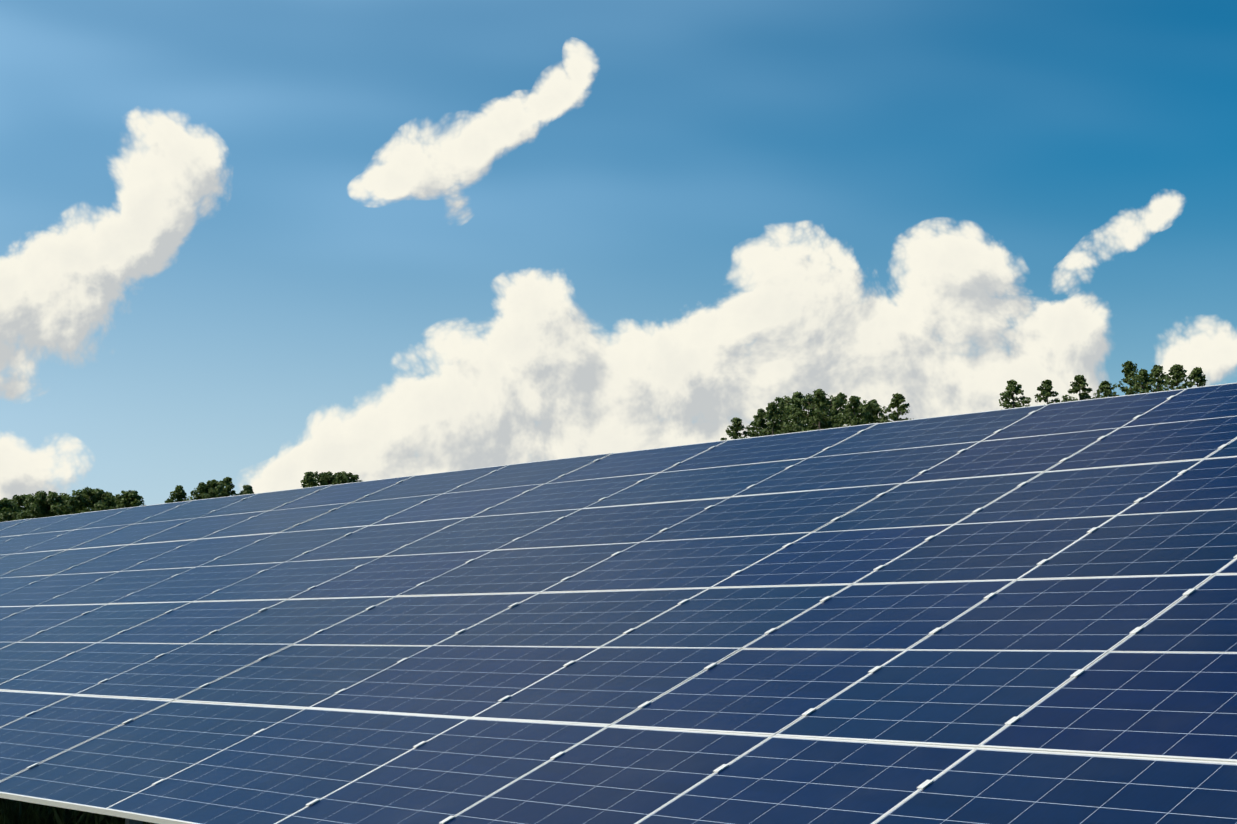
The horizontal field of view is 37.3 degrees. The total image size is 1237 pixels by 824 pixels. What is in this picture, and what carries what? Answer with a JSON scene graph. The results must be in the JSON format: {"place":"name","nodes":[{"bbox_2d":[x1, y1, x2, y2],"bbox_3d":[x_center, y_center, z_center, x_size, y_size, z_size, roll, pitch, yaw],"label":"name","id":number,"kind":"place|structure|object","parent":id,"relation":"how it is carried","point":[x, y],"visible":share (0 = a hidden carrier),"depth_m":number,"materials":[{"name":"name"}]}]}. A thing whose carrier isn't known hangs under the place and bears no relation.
{"place":"outdoors","nodes":[
{"label":"outdoors","id":0,"kind":"place"},
{"bbox_2d":[0,0,1236,509],"label":"sky","id":1,"kind":"structure","parent":0,"point":[262,245],"materials":[{"name":"blue"}]},
{"label":"ground","id":2,"kind":"structure","parent":0,"visible":0},
{"bbox_2d":[0,498,19,521],"bbox_3d":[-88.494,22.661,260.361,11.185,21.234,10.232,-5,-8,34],"label":"tree","id":3,"kind":"object","parent":2,"relation":"on","point":[9,511],"visible":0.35,"depth_m":260.31,"materials":[{"name":"green plant"}]},
{"bbox_2d":[8,494,37,518],"bbox_3d":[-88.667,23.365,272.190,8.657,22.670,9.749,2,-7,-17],"label":"tree","id":4,"kind":"object","parent":2,"relation":"on","point":[20,499],"visible":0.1,"depth_m":272.75,"materials":[{"name":"green plant"}]},
{"bbox_2d":[13,490,70,520],"bbox_3d":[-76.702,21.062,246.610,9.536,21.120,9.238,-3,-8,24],"label":"tree","id":5,"kind":"object","parent":2,"relation":"on","point":[41,503],"visible":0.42,"depth_m":246.05,"materials":[{"name":"green plant"}]},
{"bbox_2d":[0,798,156,823],"bbox_3d":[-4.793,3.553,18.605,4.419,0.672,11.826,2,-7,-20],"label":"grass tufts","id":6,"kind":"object","parent":2,"relation":"on","point":[15,812],"visible":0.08,"depth_m":13.47,"materials":[{"name":"plant"}]},
{"bbox_2d":[51,487,117,515],"bbox_3d":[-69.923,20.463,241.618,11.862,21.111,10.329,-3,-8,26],"label":"tree","id":7,"kind":"object","parent":2,"relation":"on","point":[97,499],"visible":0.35,"depth_m":241.53,"materials":[{"name":"green plant"}]},
{"bbox_2d":[108,490,145,509],"bbox_3d":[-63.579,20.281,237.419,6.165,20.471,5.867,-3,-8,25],"label":"tree","id":8,"kind":"object","parent":2,"relation":"on","point":[129,498],"visible":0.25,"depth_m":237.72,"materials":[{"name":"green plant"}]},
{"bbox_2d":[125,818,142,823],"bbox_3d":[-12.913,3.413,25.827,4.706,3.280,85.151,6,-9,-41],"label":"array supports","id":9,"kind":"object","parent":2,"relation":"on","point":[129,821],"depth_m":12.76,"materials":[{"name":"metal"}]},
{"bbox_2d":[0,383,1236,823],"bbox_3d":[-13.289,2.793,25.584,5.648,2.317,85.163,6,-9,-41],"label":"solar array","id":10,"kind":"object","parent":9,"relation":"on","point":[1024,615],"visible":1,"depth_m":9.10,"materials":[{"name":"blue glass"}]},
{"bbox_2d":[165,485,187,502],"bbox_3d":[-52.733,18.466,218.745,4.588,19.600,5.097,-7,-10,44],"label":"tree","id":11,"kind":"object","parent":2,"relation":"on","point":[178,493],"visible":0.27,"depth_m":219.54,"materials":[{"name":"green plant"}]},
{"bbox_2d":[187,479,224,500],"bbox_3d":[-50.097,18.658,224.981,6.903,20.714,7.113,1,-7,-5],"label":"tree","id":12,"kind":"object","parent":2,"relation":"on","point":[204,491],"visible":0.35,"depth_m":225.09,"materials":[{"name":"green plant"}]},
{"bbox_2d":[212,477,241,497],"bbox_3d":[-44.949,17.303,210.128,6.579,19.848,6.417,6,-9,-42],"label":"tree","id":13,"kind":"object","parent":2,"relation":"on","point":[222,491],"visible":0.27,"depth_m":210.87,"materials":[{"name":"green plant"}]},
{"bbox_2d":[239,485,253,494],"bbox_3d":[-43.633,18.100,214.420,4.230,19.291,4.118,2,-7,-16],"label":"tree","id":14,"kind":"object","parent":2,"relation":"on","point":[248,489],"visible":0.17,"depth_m":215.24,"materials":[{"name":"green plant"}]},
{"bbox_2d":[301,471,317,487],"bbox_3d":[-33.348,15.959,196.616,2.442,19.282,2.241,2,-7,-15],"label":"tree","id":15,"kind":"object","parent":2,"relation":"on","point":[309,480],"visible":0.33,"depth_m":197.45,"materials":[{"name":"green plant"}]},
{"bbox_2d":[314,471,351,486],"bbox_3d":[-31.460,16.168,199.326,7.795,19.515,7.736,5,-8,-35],"label":"tree","id":16,"kind":"object","parent":2,"relation":"on","point":[327,478],"visible":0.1,"depth_m":199.51,"materials":[{"name":"green plant"}]},
{"bbox_2d":[339,471,361,482],"bbox_3d":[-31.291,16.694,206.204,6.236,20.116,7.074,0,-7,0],"label":"tree","id":17,"kind":"object","parent":2,"relation":"on","point":[352,478],"depth_m":206.86,"materials":[{"name":"green plant"}]},
{"bbox_2d":[720,417,749,440],"bbox_3d":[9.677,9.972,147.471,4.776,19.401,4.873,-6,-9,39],"label":"tree","id":18,"kind":"object","parent":2,"relation":"on","point":[736,427],"visible":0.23,"depth_m":148.34,"materials":[{"name":"green plant"}]},
{"bbox_2d":[738,408,775,437],"bbox_3d":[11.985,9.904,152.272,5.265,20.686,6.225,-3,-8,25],"label":"tree","id":19,"kind":"object","parent":2,"relation":"on","point":[759,421],"visible":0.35,"depth_m":153.29,"materials":[{"name":"green plant"}]},
{"bbox_2d":[740,402,793,438],"bbox_3d":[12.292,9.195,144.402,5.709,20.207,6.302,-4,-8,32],"label":"tree","id":20,"kind":"object","parent":2,"relation":"on","point":[772,413],"visible":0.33,"depth_m":145.37,"materials":[{"name":"green plant"}]},
{"bbox_2d":[762,396,809,431],"bbox_3d":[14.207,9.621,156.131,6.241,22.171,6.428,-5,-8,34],"label":"tree","id":21,"kind":"object","parent":2,"relation":"on","point":[782,403],"visible":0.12,"depth_m":156.60,"materials":[{"name":"green plant"}]},
{"bbox_2d":[776,391,820,432],"bbox_3d":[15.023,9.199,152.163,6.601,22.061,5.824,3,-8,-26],"label":"tree","id":22,"kind":"object","parent":2,"relation":"on","point":[797,394],"visible":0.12,"depth_m":153.16,"materials":[{"name":"green plant"}]},
{"bbox_2d":[775,393,840,432],"bbox_3d":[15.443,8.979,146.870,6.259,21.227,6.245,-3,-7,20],"label":"tree","id":23,"kind":"object","parent":2,"relation":"on","point":[804,402],"visible":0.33,"depth_m":147.70,"materials":[{"name":"green plant"}]},
{"bbox_2d":[785,388,846,431],"bbox_3d":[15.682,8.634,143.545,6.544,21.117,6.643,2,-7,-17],"label":"tree","id":24,"kind":"object","parent":2,"relation":"on","point":[819,394],"visible":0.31,"depth_m":144.38,"materials":[{"name":"green plant"}]},
{"bbox_2d":[802,395,856,429],"bbox_3d":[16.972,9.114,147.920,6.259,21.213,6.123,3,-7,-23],"label":"tree","id":25,"kind":"object","parent":2,"relation":"on","point":[834,401],"visible":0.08,"depth_m":148.65,"materials":[{"name":"green plant"}]},
{"bbox_2d":[836,392,853,424],"bbox_3d":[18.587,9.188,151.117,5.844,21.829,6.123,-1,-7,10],"label":"tree","id":26,"kind":"object","parent":2,"relation":"on","point":[843,396],"visible":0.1,"depth_m":152.11,"materials":[{"name":"green plant"}]},
{"bbox_2d":[831,396,869,427],"bbox_3d":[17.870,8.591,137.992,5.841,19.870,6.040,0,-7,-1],"label":"tree","id":27,"kind":"object","parent":2,"relation":"on","point":[854,401],"visible":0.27,"depth_m":138.99,"materials":[{"name":"green plant"}]},
{"bbox_2d":[836,400,890,425],"bbox_3d":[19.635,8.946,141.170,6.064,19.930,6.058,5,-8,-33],"label":"tree","id":28,"kind":"object","parent":2,"relation":"on","point":[872,408],"visible":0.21,"depth_m":141.87,"materials":[{"name":"green plant"}]},
{"bbox_2d":[862,399,883,422],"bbox_3d":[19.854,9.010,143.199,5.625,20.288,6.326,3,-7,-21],"label":"tree","id":29,"kind":"object","parent":2,"relation":"on","point":[874,401],"visible":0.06,"depth_m":144.12,"materials":[{"name":"green plant"}]},
{"bbox_2d":[881,393,910,422],"bbox_3d":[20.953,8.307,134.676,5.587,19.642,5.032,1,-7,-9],"label":"tree","id":30,"kind":"object","parent":2,"relation":"on","point":[897,399],"visible":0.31,"depth_m":135.72,"materials":[{"name":"green plant"}]},
{"bbox_2d":[999,380,1030,408],"bbox_3d":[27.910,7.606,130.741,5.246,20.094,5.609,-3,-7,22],"label":"tree","id":31,"kind":"object","parent":2,"relation":"on","point":[1012,388],"visible":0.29,"depth_m":131.47,"materials":[{"name":"green plant"}]},
{"bbox_2d":[1034,379,1062,404],"bbox_3d":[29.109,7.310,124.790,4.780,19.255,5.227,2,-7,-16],"label":"tree","id":32,"kind":"object","parent":2,"relation":"on","point":[1046,393],"visible":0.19,"depth_m":125.75,"materials":[{"name":"green plant"}]},
{"bbox_2d":[1062,375,1095,401],"bbox_3d":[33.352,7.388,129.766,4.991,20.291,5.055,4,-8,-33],"label":"tree","id":33,"kind":"object","parent":2,"relation":"on","point":[1079,384],"visible":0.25,"depth_m":130.94,"materials":[{"name":"green plant"}]},
{"bbox_2d":[1093,380,1118,397],"bbox_3d":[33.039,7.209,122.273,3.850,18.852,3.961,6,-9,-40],"label":"tree","id":34,"kind":"object","parent":2,"relation":"on","point":[1105,388],"visible":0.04,"depth_m":123.33,"materials":[{"name":"green plant"}]},
{"bbox_2d":[1107,360,1142,396],"bbox_3d":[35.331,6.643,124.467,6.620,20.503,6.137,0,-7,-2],"label":"tree","id":35,"kind":"object","parent":2,"relation":"on","point":[1129,370],"visible":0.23,"depth_m":125.37,"materials":[{"name":"green plant"}]},
{"bbox_2d":[1128,369,1159,393],"bbox_3d":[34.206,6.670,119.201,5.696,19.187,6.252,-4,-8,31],"label":"tree","id":36,"kind":"object","parent":2,"relation":"on","point":[1144,378],"visible":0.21,"depth_m":120.01,"materials":[{"name":"green plant"}]},
{"bbox_2d":[1138,365,1175,392],"bbox_3d":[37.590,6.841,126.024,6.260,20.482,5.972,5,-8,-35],"label":"tree","id":37,"kind":"object","parent":2,"relation":"on","point":[1156,371],"visible":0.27,"depth_m":127.19,"materials":[{"name":"green plant"}]},
{"bbox_2d":[1160,364,1192,390],"bbox_3d":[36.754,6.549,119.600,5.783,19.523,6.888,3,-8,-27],"label":"tree","id":38,"kind":"object","parent":2,"relation":"on","point":[1177,371],"visible":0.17,"depth_m":120.48,"materials":[{"name":"green plant"}]},
{"bbox_2d":[1185,367,1207,387],"bbox_3d":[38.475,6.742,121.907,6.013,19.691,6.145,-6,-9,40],"label":"tree","id":39,"kind":"object","parent":2,"relation":"on","point":[1196,376],"visible":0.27,"depth_m":122.69,"materials":[{"name":"green plant"}]}
]}

